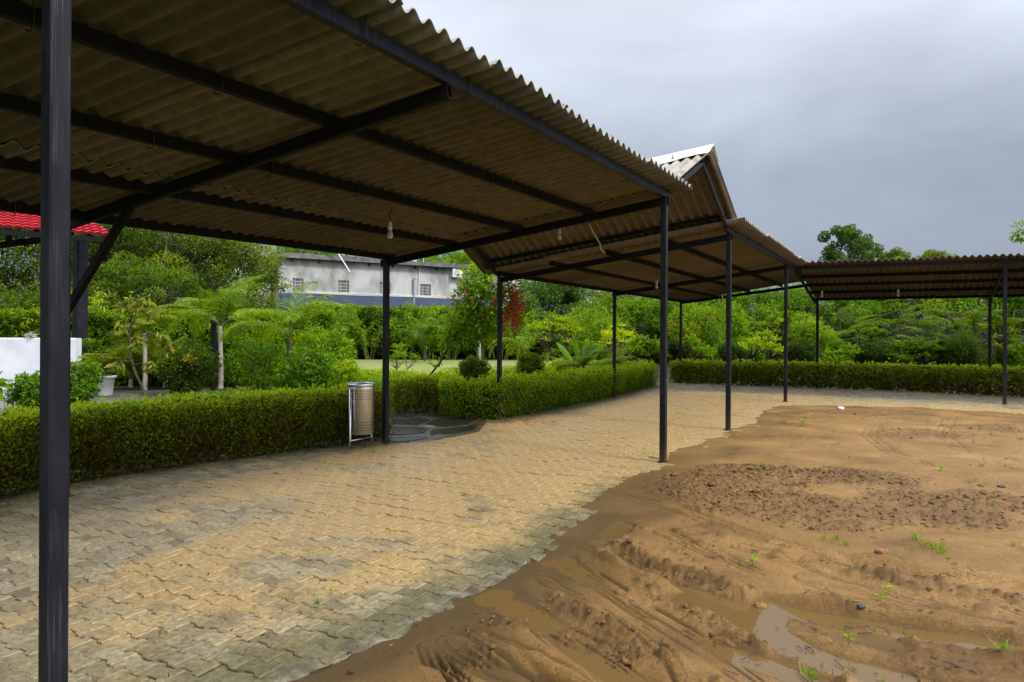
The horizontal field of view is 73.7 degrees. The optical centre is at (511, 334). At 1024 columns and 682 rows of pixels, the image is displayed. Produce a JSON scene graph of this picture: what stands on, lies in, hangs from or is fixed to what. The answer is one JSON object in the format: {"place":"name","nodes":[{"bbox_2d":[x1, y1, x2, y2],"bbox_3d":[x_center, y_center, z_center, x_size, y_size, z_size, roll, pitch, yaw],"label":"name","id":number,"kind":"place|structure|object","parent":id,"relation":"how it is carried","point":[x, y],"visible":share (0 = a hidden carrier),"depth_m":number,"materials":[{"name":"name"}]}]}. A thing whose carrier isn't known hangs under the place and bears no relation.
{"place":"outdoors","nodes":[
{"label":"outdoors","id":0,"kind":"place"},
{"bbox_2d":[0,211,107,362],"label":"pavilion","id":1,"kind":"structure","parent":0,"point":[80,266],"depth_m":17.99,"materials":[{"name":"red tile"}]},
{"bbox_2d":[0,390,224,412],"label":"patio","id":2,"kind":"structure","parent":0,"point":[117,394],"depth_m":17.25,"materials":[{"name":"grey stone"}]},
{"bbox_2d":[0,338,81,397],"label":"garden wall","id":3,"kind":"structure","parent":2,"relation":"on","point":[19,355],"depth_m":16.42,"materials":[{"name":"white paint"}]},
{"bbox_2d":[97,375,116,395],"bbox_3d":[-10.181,1.267,17.100,0.500,0.505,0.500,0,0,0],"label":"plant pot","id":4,"kind":"object","parent":2,"relation":"on","point":[108,383],"visible":0.73,"depth_m":16.97,"materials":[{"name":"white ceramic"}]},
{"bbox_2d":[77,337,131,375],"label":"areca palm","id":5,"kind":"object","parent":4,"relation":"in","point":[114,357],"visible":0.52,"depth_m":16.91,"materials":[{"name":"green plant"}]},
{"bbox_2d":[103,296,177,399],"bbox_3d":[-8.533,0.324,15.738,1.550,2.450,0.708,0,0,0],"label":"tree","id":6,"kind":"object","parent":2,"relation":"on","point":[125,306],"visible":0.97,"depth_m":15.68,"materials":[{"name":"green plant"}]},
{"bbox_2d":[102,305,180,390],"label":"palm","id":7,"kind":"object","parent":2,"relation":"on","point":[145,326],"visible":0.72,"depth_m":17.58,"materials":[{"name":"green plant"}]},
{"bbox_2d":[210,315,227,389],"bbox_3d":[-7.945,0.460,18.580,0.476,2.100,0.150,0,0,0],"label":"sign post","id":8,"kind":"object","parent":2,"relation":"on","point":[213,338],"visible":0.56,"depth_m":18.55,"materials":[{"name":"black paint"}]},
{"bbox_2d":[234,360,575,393],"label":"lawn","id":9,"kind":"structure","parent":0,"point":[421,365],"depth_m":35.37,"materials":[{"name":"green plant"}]},
{"bbox_2d":[223,332,292,389],"bbox_3d":[-7.035,0.831,19.043,1.833,1.901,1.933,0,0,8],"label":"shrub","id":10,"kind":"object","parent":9,"relation":"on","point":[263,381],"visible":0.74,"depth_m":18.86,"materials":[{"name":"green plant"}]},
{"bbox_2d":[374,301,435,359],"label":"bamboo","id":11,"kind":"object","parent":9,"relation":"on","point":[421,313],"visible":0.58,"depth_m":42.57,"materials":[{"name":"green plant"}]},
{"bbox_2d":[389,341,421,370],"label":"sapling","id":12,"kind":"object","parent":9,"relation":"on","point":[397,352],"visible":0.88,"depth_m":23.89,"materials":[{"name":"green plant"}]},
{"bbox_2d":[389,317,444,360],"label":"palm","id":13,"kind":"object","parent":9,"relation":"on","point":[422,333],"visible":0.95,"depth_m":37.95,"materials":[{"name":"green plant"}]},
{"bbox_2d":[397,307,454,359],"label":"bamboo","id":14,"kind":"object","parent":9,"relation":"on","point":[414,324],"visible":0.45,"depth_m":41.63,"materials":[{"name":"green plant"}]},
{"bbox_2d":[424,260,526,380],"bbox_3d":[-0.765,-0.196,13.502,2.508,2.616,0.995,0,0,26],"label":"tree","id":15,"kind":"object","parent":9,"relation":"on","point":[475,288],"visible":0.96,"depth_m":13.26,"materials":[{"name":"green plant"}]},
{"bbox_2d":[471,308,530,359],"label":"bamboo","id":16,"kind":"object","parent":9,"relation":"on","point":[513,334],"visible":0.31,"depth_m":41.88,"materials":[{"name":"green plant"}]},
{"bbox_2d":[487,321,548,361],"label":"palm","id":17,"kind":"object","parent":9,"relation":"on","point":[523,339],"visible":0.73,"depth_m":30.00,"materials":[{"name":"green plant"}]},
{"bbox_2d":[502,304,554,351],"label":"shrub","id":18,"kind":"object","parent":9,"relation":"on","point":[532,319],"visible":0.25,"depth_m":42.05,"materials":[{"name":"green plant"}]},
{"bbox_2d":[566,305,624,360],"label":"shrub","id":19,"kind":"object","parent":9,"relation":"on","point":[582,335],"visible":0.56,"depth_m":30.60,"materials":[{"name":"green plant"}]},
{"bbox_2d":[574,290,638,358],"bbox_3d":[4.770,-0.375,34.948,3.351,4.016,2.688,0,0,0],"label":"shrub","id":20,"kind":"object","parent":9,"relation":"on","point":[601,303],"visible":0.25,"depth_m":34.87,"materials":[{"name":"green plant"}]},
{"bbox_2d":[385,409,486,442],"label":"flagstone path","id":21,"kind":"structure","parent":0,"point":[409,430],"depth_m":11.55,"materials":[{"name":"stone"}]},
{"bbox_2d":[0,380,1023,681],"bbox_3d":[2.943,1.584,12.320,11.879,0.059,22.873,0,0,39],"label":"paving","id":22,"kind":"structure","parent":0,"point":[420,502],"depth_m":5.40,"materials":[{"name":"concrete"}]},
{"bbox_2d":[0,0,692,681],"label":"lean to canopy","id":23,"kind":"object","parent":22,"relation":"on","point":[342,126],"visible":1,"depth_m":4.89,"materials":[{"name":"brown metal"}]},
{"bbox_2d":[393,144,736,277],"bbox_3d":[0.784,-1.894,10.599,5.016,1.702,3.496,0,0,22],"label":"gable canopy","id":24,"kind":"object","parent":23,"relation":"attached to","point":[706,200],"visible":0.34,"depth_m":11.24,"materials":[{"name":"metal"}]},
{"bbox_2d":[347,382,374,448],"bbox_3d":[-2.090,1.103,9.450,0.377,0.875,0.377,0,0,-19],"label":"litter bin","id":25,"kind":"object","parent":22,"relation":"on","point":[360,404],"visible":1,"depth_m":9.29,"materials":[{"name":"silver metal"}]},
{"bbox_2d":[257,465,666,681],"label":"kerb strip","id":26,"kind":"object","parent":22,"relation":"on","point":[301,669],"visible":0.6,"depth_m":3.54,"materials":[{"name":"concrete"}]},
{"bbox_2d":[484,217,808,430],"bbox_3d":[4.620,-0.130,16.826,4.497,3.506,12.657,0,0,31],"label":"lean to canopy","id":27,"kind":"object","parent":22,"relation":"on","point":[746,256],"visible":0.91,"depth_m":14.07,"materials":[{"name":"brown metal"}]},
{"bbox_2d":[791,253,1023,404],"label":"lean to canopy","id":28,"kind":"object","parent":22,"relation":"on","point":[989,277],"visible":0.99,"depth_m":17.78,"materials":[{"name":"brown metal"}]},
{"bbox_2d":[0,0,1023,324],"label":"sky","id":29,"kind":"structure","parent":0,"point":[902,121],"materials":[{"name":"grey"}]},
{"bbox_2d":[5,358,1019,495],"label":"soil bed","id":30,"kind":"object","parent":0,"point":[134,387],"depth_m":20.34,"materials":[{"name":"brown soil"}]},
{"bbox_2d":[0,279,39,314],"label":"thicket","id":31,"kind":"object","parent":30,"relation":"on","point":[5,300],"visible":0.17,"depth_m":25.74,"materials":[{"name":"green plant"}]},
{"bbox_2d":[1,370,39,410],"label":"shrub","id":32,"kind":"object","parent":30,"relation":"on","point":[25,390],"visible":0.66,"depth_m":13.45,"materials":[{"name":"green plant"}]},
{"bbox_2d":[0,223,132,306],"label":"tree","id":33,"kind":"object","parent":30,"relation":"on","point":[8,274],"visible":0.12,"depth_m":30.67,"materials":[{"name":"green plant"}]},
{"bbox_2d":[70,360,106,406],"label":"shrub","id":34,"kind":"object","parent":30,"relation":"on","point":[83,387],"visible":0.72,"depth_m":14.07,"materials":[{"name":"green plant"}]},
{"bbox_2d":[83,331,163,386],"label":"areca palm","id":35,"kind":"object","parent":30,"relation":"on","point":[138,368],"visible":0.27,"depth_m":19.12,"materials":[{"name":"green plant"}]},
{"bbox_2d":[88,250,216,309],"bbox_3d":[-14.584,-0.857,27.038,5.510,4.911,5.405,0,0,0],"label":"tree","id":36,"kind":"object","parent":30,"relation":"on","point":[184,282],"visible":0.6,"depth_m":25.98,"materials":[{"name":"green plant"}]},
{"bbox_2d":[71,223,249,307],"bbox_3d":[-16.728,-2.349,32.962,8.408,7.906,8.127,0,0,0],"label":"tree","id":37,"kind":"object","parent":30,"relation":"on","point":[165,251],"visible":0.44,"depth_m":32.01,"materials":[{"name":"green plant"}]},
{"bbox_2d":[0,304,338,386],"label":"tall hedge","id":38,"kind":"object","parent":30,"relation":"on","point":[327,318],"visible":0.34,"depth_m":20.84,"materials":[{"name":"green plant"}]},
{"bbox_2d":[0,387,344,447],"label":"ground cover","id":39,"kind":"object","parent":30,"relation":"on","point":[209,394],"visible":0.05,"depth_m":15.96,"materials":[{"name":"green plant"}]},
{"bbox_2d":[151,337,224,395],"bbox_3d":[-8.206,0.803,17.206,1.641,1.598,1.756,0,0,0],"label":"shrub","id":40,"kind":"object","parent":30,"relation":"on","point":[171,366],"visible":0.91,"depth_m":16.97,"materials":[{"name":"green plant"}]},
{"bbox_2d":[0,379,405,497],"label":"hedge","id":41,"kind":"object","parent":30,"relation":"on","point":[291,422],"visible":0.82,"depth_m":8.01,"materials":[{"name":"green plant"}]},
{"bbox_2d":[144,274,266,387],"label":"palm","id":42,"kind":"object","parent":30,"relation":"on","point":[227,299],"visible":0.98,"depth_m":18.14,"materials":[{"name":"green plant"}]},
{"bbox_2d":[172,236,293,307],"bbox_3d":[-14.339,-1.985,35.166,6.209,7.177,6.246,0,0,0],"label":"tree","id":43,"kind":"object","parent":30,"relation":"on","point":[231,255],"visible":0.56,"depth_m":34.02,"materials":[{"name":"green plant"}]},
{"bbox_2d":[197,281,298,312],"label":"thicket","id":44,"kind":"object","parent":30,"relation":"on","point":[252,302],"visible":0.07,"depth_m":30.82,"materials":[{"name":"green plant"}]},
{"bbox_2d":[219,281,343,368],"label":"palm","id":45,"kind":"object","parent":30,"relation":"on","point":[296,316],"visible":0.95,"depth_m":17.15,"materials":[{"name":"green plant"}]},
{"bbox_2d":[268,346,339,392],"bbox_3d":[-4.945,0.905,16.299,1.589,1.343,1.792,0,0,-27],"label":"shrub","id":46,"kind":"object","parent":30,"relation":"on","point":[321,363],"visible":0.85,"depth_m":15.95,"materials":[{"name":"green plant"}]},
{"bbox_2d":[284,324,357,375],"bbox_3d":[-5.373,0.700,19.184,2.082,2.020,2.024,0,0,0],"label":"shrub","id":47,"kind":"object","parent":30,"relation":"on","point":[314,342],"visible":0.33,"depth_m":19.05,"materials":[{"name":"green plant"}]},
{"bbox_2d":[332,358,365,381],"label":"sapling","id":48,"kind":"object","parent":30,"relation":"on","point":[349,367],"visible":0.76,"depth_m":16.90,"materials":[{"name":"green plant"}]},
{"bbox_2d":[318,300,382,359],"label":"bamboo","id":49,"kind":"object","parent":30,"relation":"on","point":[352,319],"visible":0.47,"depth_m":41.49,"materials":[{"name":"green plant"}]},
{"bbox_2d":[292,368,415,390],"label":"hedge","id":50,"kind":"object","parent":30,"relation":"on","point":[376,372],"visible":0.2,"depth_m":20.39,"materials":[{"name":"green plant"}]},
{"bbox_2d":[328,371,404,388],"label":"ground cover","id":51,"kind":"object","parent":30,"relation":"on","point":[377,380],"visible":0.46,"depth_m":17.62,"materials":[{"name":"green plant"}]},
{"bbox_2d":[338,305,397,359],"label":"bamboo","id":52,"kind":"object","parent":30,"relation":"on","point":[359,333],"visible":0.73,"depth_m":42.01,"materials":[{"name":"green plant"}]},
{"bbox_2d":[379,372,445,413],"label":"hedge","id":53,"kind":"object","parent":30,"relation":"on","point":[403,384],"visible":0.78,"depth_m":13.40,"materials":[{"name":"green plant"}]},
{"bbox_2d":[299,301,561,359],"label":"tall hedge","id":54,"kind":"object","parent":30,"relation":"on","point":[369,313],"visible":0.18,"depth_m":43.92,"materials":[{"name":"green plant"}]},
{"bbox_2d":[270,252,639,324],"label":"building","id":55,"kind":"structure","parent":30,"relation":"on","point":[419,283],"depth_m":53.35,"materials":[{"name":"grey paint"}]},
{"bbox_2d":[403,366,513,397],"bbox_3d":[-1.256,1.243,18.288,1.202,0.743,4.082,0,0,33],"label":"hedge","id":56,"kind":"object","parent":30,"relation":"on","point":[492,370],"visible":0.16,"depth_m":17.87,"materials":[{"name":"green plant"}]},
{"bbox_2d":[455,354,491,380],"bbox_3d":[-0.819,0.781,14.407,0.767,0.804,0.700,0,0,30],"label":"topiary ball","id":57,"kind":"object","parent":30,"relation":"on","point":[471,363],"visible":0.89,"depth_m":14.29,"materials":[{"name":"green plant"}]},
{"bbox_2d":[515,351,545,375],"bbox_3d":[0.423,0.780,16.046,0.710,0.817,0.722,0,0,-35],"label":"topiary ball","id":58,"kind":"object","parent":30,"relation":"on","point":[532,360],"visible":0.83,"depth_m":15.89,"materials":[{"name":"green plant"}]},
{"bbox_2d":[433,361,659,419],"bbox_3d":[1.351,1.194,17.041,2.786,0.857,11.012,0,0,30],"label":"hedge","id":59,"kind":"object","parent":30,"relation":"on","point":[524,393],"visible":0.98,"depth_m":13.86,"materials":[{"name":"green plant"}]},
{"bbox_2d":[440,358,653,380],"bbox_3d":[2.048,1.162,23.643,4.207,0.453,16.969,0,0,37],"label":"ground cover","id":60,"kind":"object","parent":30,"relation":"on","point":[633,361],"visible":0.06,"depth_m":21.63,"materials":[{"name":"green plant"}]},
{"bbox_2d":[548,340,606,370],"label":"dwarf palm","id":61,"kind":"object","parent":60,"relation":"on","point":[582,361],"visible":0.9,"depth_m":19.40,"materials":[{"name":"green plant"}]},
{"bbox_2d":[586,343,635,366],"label":"dwarf palm","id":62,"kind":"object","parent":60,"relation":"on","point":[619,353],"visible":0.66,"depth_m":20.89,"materials":[{"name":"green plant"}]},
{"bbox_2d":[507,279,594,334],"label":"tree","id":63,"kind":"object","parent":30,"relation":"on","point":[549,294],"visible":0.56,"depth_m":44.31,"materials":[{"name":"green plant"}]},
{"bbox_2d":[523,311,590,361],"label":"tree","id":64,"kind":"object","parent":30,"relation":"on","point":[557,327],"visible":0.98,"depth_m":27.20,"materials":[{"name":"green plant"}]},
{"bbox_2d":[548,336,611,363],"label":"travellers palm","id":65,"kind":"object","parent":30,"relation":"on","point":[565,352],"visible":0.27,"depth_m":26.02,"materials":[{"name":"green plant"}]},
{"bbox_2d":[542,332,674,362],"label":"tall hedge","id":66,"kind":"object","parent":30,"relation":"on","point":[559,353],"visible":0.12,"depth_m":41.75,"materials":[{"name":"green plant"}]},
{"bbox_2d":[591,322,640,362],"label":"shrub","id":67,"kind":"object","parent":30,"relation":"on","point":[621,333],"visible":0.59,"depth_m":26.85,"materials":[{"name":"green plant"}]},
{"bbox_2d":[586,289,646,325],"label":"tree","id":68,"kind":"object","parent":30,"relation":"on","point":[632,297],"visible":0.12,"depth_m":48.97,"materials":[{"name":"green plant"}]},
{"bbox_2d":[609,296,673,340],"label":"tree","id":69,"kind":"object","parent":30,"relation":"on","point":[629,305],"visible":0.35,"depth_m":39.92,"materials":[{"name":"green plant"}]},
{"bbox_2d":[616,334,671,362],"bbox_3d":[4.516,0.789,23.448,1.896,1.688,1.945,0,0,-18],"label":"plumeria","id":70,"kind":"object","parent":30,"relation":"on","point":[653,344],"visible":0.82,"depth_m":23.05,"materials":[{"name":"green plant"}]},
{"bbox_2d":[632,298,718,333],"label":"tree","id":71,"kind":"object","parent":30,"relation":"on","point":[656,320],"visible":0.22,"depth_m":38.20,"materials":[{"name":"green plant"}]},
{"bbox_2d":[667,338,692,360],"bbox_3d":[5.811,0.611,23.761,1.078,1.014,1.136,0,0,0],"label":"topiary ball","id":72,"kind":"object","parent":30,"relation":"on","point":[673,347],"visible":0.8,"depth_m":23.55,"materials":[{"name":"green plant"}]},
{"bbox_2d":[658,302,725,360],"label":"tree","id":73,"kind":"object","parent":30,"relation":"on","point":[706,329],"visible":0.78,"depth_m":29.64,"materials":[{"name":"green plant"}]},
{"bbox_2d":[682,334,716,365],"bbox_3d":[6.944,0.794,25.929,1.832,1.702,1.814,0,0,0],"label":"plumeria","id":74,"kind":"object","parent":30,"relation":"on","point":[706,351],"visible":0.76,"depth_m":25.65,"materials":[{"name":"green plant"}]},
{"bbox_2d":[692,299,754,344],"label":"tree","id":75,"kind":"object","parent":30,"relation":"on","point":[738,320],"visible":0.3,"depth_m":32.42,"materials":[{"name":"green plant"}]},
{"bbox_2d":[667,291,781,340],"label":"tree","id":76,"kind":"object","parent":30,"relation":"on","point":[745,300],"visible":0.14,"depth_m":35.23,"materials":[{"name":"green plant"}]},
{"bbox_2d":[716,341,748,362],"bbox_3d":[7.995,0.700,24.749,1.150,1.061,1.048,0,0,0],"label":"topiary ball","id":77,"kind":"object","parent":30,"relation":"on","point":[737,352],"visible":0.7,"depth_m":24.55,"materials":[{"name":"green plant"}]},
{"bbox_2d":[736,329,783,372],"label":"mango tree","id":78,"kind":"object","parent":30,"relation":"on","point":[769,354],"visible":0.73,"depth_m":25.25,"materials":[{"name":"green plant"}]},
{"bbox_2d":[719,285,823,337],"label":"tree","id":79,"kind":"object","parent":30,"relation":"on","point":[772,298],"visible":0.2,"depth_m":38.62,"materials":[{"name":"green plant"}]},
{"bbox_2d":[744,309,826,361],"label":"whorled leaf tree","id":80,"kind":"object","parent":30,"relation":"on","point":[777,325],"visible":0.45,"depth_m":29.88,"materials":[{"name":"green plant"}]},
{"bbox_2d":[780,336,821,367],"bbox_3d":[10.085,0.640,23.747,1.311,1.311,1.404,0,0,0],"label":"topiary ball","id":81,"kind":"object","parent":30,"relation":"on","point":[807,351],"visible":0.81,"depth_m":23.53,"materials":[{"name":"green plant"}]},
{"bbox_2d":[593,325,1023,364],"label":"boundary wall","id":82,"kind":"structure","parent":30,"relation":"on","point":[923,327],"depth_m":37.79,"materials":[{"name":"grey concrete"}]},
{"bbox_2d":[788,312,839,373],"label":"shrub","id":83,"kind":"object","parent":30,"relation":"on","point":[806,329],"visible":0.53,"depth_m":28.21,"materials":[{"name":"green plant"}]},
{"bbox_2d":[759,282,884,340],"bbox_3d":[16.719,-0.654,36.726,6.581,4.824,5.830,0,0,0],"label":"tree","id":84,"kind":"object","parent":30,"relation":"on","point":[803,301],"visible":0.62,"depth_m":35.91,"materials":[{"name":"green plant"}]},
{"bbox_2d":[789,308,889,361],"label":"feather leaved tree","id":85,"kind":"object","parent":30,"relation":"on","point":[866,310],"visible":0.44,"depth_m":29.97,"materials":[{"name":"green plant"}]},
{"bbox_2d":[669,358,1023,396],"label":"hedge","id":86,"kind":"object","parent":30,"relation":"on","point":[899,375],"visible":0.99,"depth_m":20.17,"materials":[{"name":"green plant"}]},
{"bbox_2d":[817,223,875,261],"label":"tree","id":87,"kind":"object","parent":30,"relation":"on","point":[848,234],"visible":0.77,"depth_m":69.15,"materials":[{"name":"green plant"}]},
{"bbox_2d":[822,342,873,372],"bbox_3d":[11.873,0.966,23.999,2.281,1.434,1.980,0,0,0],"label":"plumeria","id":88,"kind":"object","parent":30,"relation":"on","point":[837,356],"visible":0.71,"depth_m":23.84,"materials":[{"name":"green plant"}]},
{"bbox_2d":[819,299,924,338],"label":"tree","id":89,"kind":"object","parent":30,"relation":"on","point":[880,304],"visible":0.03,"depth_m":37.59,"materials":[{"name":"green plant"}]},
{"bbox_2d":[854,339,894,363],"bbox_3d":[12.391,0.711,23.332,1.282,1.229,1.226,0,0,0],"label":"topiary ball","id":90,"kind":"object","parent":30,"relation":"on","point":[877,355],"visible":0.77,"depth_m":23.11,"materials":[{"name":"green plant"}]},
{"bbox_2d":[825,305,962,373],"bbox_3d":[15.309,0.254,27.533,5.013,2.873,4.437,0,0,0],"label":"feather leaved tree","id":91,"kind":"object","parent":30,"relation":"on","point":[895,330],"visible":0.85,"depth_m":27.31,"materials":[{"name":"green plant"}]},
{"bbox_2d":[875,336,948,379],"bbox_3d":[13.659,0.856,23.612,2.859,1.667,2.734,0,0,0],"label":"plumeria","id":92,"kind":"object","parent":30,"relation":"on","point":[899,346],"visible":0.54,"depth_m":23.13,"materials":[{"name":"green plant"}]},
{"bbox_2d":[859,294,995,351],"bbox_3d":[22.333,-0.840,37.108,6.601,5.212,6.183,0,0,-27],"label":"tree","id":93,"kind":"object","parent":30,"relation":"on","point":[956,306],"visible":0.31,"depth_m":35.74,"materials":[{"name":"green plant"}]},
{"bbox_2d":[896,334,969,381],"bbox_3d":[14.285,0.827,23.140,2.330,1.727,2.324,0,0,27],"label":"plumeria","id":94,"kind":"object","parent":30,"relation":"on","point":[935,346],"visible":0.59,"depth_m":22.92,"materials":[{"name":"green plant"}]},
{"bbox_2d":[889,303,1009,342],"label":"feather leaved tree","id":95,"kind":"object","parent":30,"relation":"on","point":[948,331],"visible":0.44,"depth_m":28.88,"materials":[{"name":"green plant"}]},
{"bbox_2d":[938,330,986,370],"bbox_3d":[14.678,0.547,22.262,1.416,1.441,1.448,0,0,0],"label":"topiary ball","id":96,"kind":"object","parent":30,"relation":"on","point":[970,344],"visible":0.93,"depth_m":22.04,"materials":[{"name":"green plant"}]},
{"bbox_2d":[917,297,1023,333],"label":"tree","id":97,"kind":"object","parent":30,"relation":"on","point":[986,302],"visible":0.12,"depth_m":36.20,"materials":[{"name":"green plant"}]},
{"bbox_2d":[947,310,1023,366],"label":"tree","id":98,"kind":"object","parent":30,"relation":"on","point":[998,325],"visible":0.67,"depth_m":24.70,"materials":[{"name":"green plant"}]},
{"bbox_2d":[985,297,1023,332],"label":"tree","id":99,"kind":"object","parent":30,"relation":"on","point":[1015,304],"visible":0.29,"depth_m":35.39,"materials":[{"name":"green plant"}]},
{"bbox_2d":[993,341,1023,368],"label":"shrub","id":100,"kind":"object","parent":30,"relation":"on","point":[1013,358],"visible":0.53,"depth_m":24.87,"materials":[{"name":"green plant"}]},
{"bbox_2d":[289,405,1023,681],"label":"mud yard","id":101,"kind":"structure","parent":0,"point":[781,573],"depth_m":4.57,"materials":[{"name":"brown soil"}]},
{"bbox_2d":[444,524,1023,681],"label":"puddle water","id":102,"kind":"structure","parent":101,"relation":"on","point":[749,617],"depth_m":3.63,"materials":[{"name":"brown liquid"}]},
{"bbox_2d":[491,471,981,681],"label":"twig litter","id":103,"kind":"object","parent":101,"relation":"on","point":[955,665],"visible":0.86,"depth_m":3.51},
{"bbox_2d":[455,409,1023,677],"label":"mud clods","id":104,"kind":"object","parent":101,"relation":"on","point":[625,661],"visible":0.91,"depth_m":6.33,"materials":[{"name":"brown soil"}]},
{"label":"ground","id":105,"kind":"structure","parent":0,"visible":0},
{"bbox_2d":[417,250,472,263],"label":"tree","id":106,"kind":"object","parent":105,"relation":"on","point":[455,257],"visible":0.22,"depth_m":73.87,"materials":[{"name":"green plant"}]},
{"bbox_2d":[845,233,884,260],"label":"tree","id":107,"kind":"object","parent":105,"relation":"on","point":[878,249],"visible":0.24,"depth_m":72.73,"materials":[{"name":"green plant"}]},
{"bbox_2d":[876,246,910,259],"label":"tree","id":108,"kind":"object","parent":105,"relation":"on","point":[895,254],"visible":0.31,"depth_m":77.58,"materials":[{"name":"green plant"}]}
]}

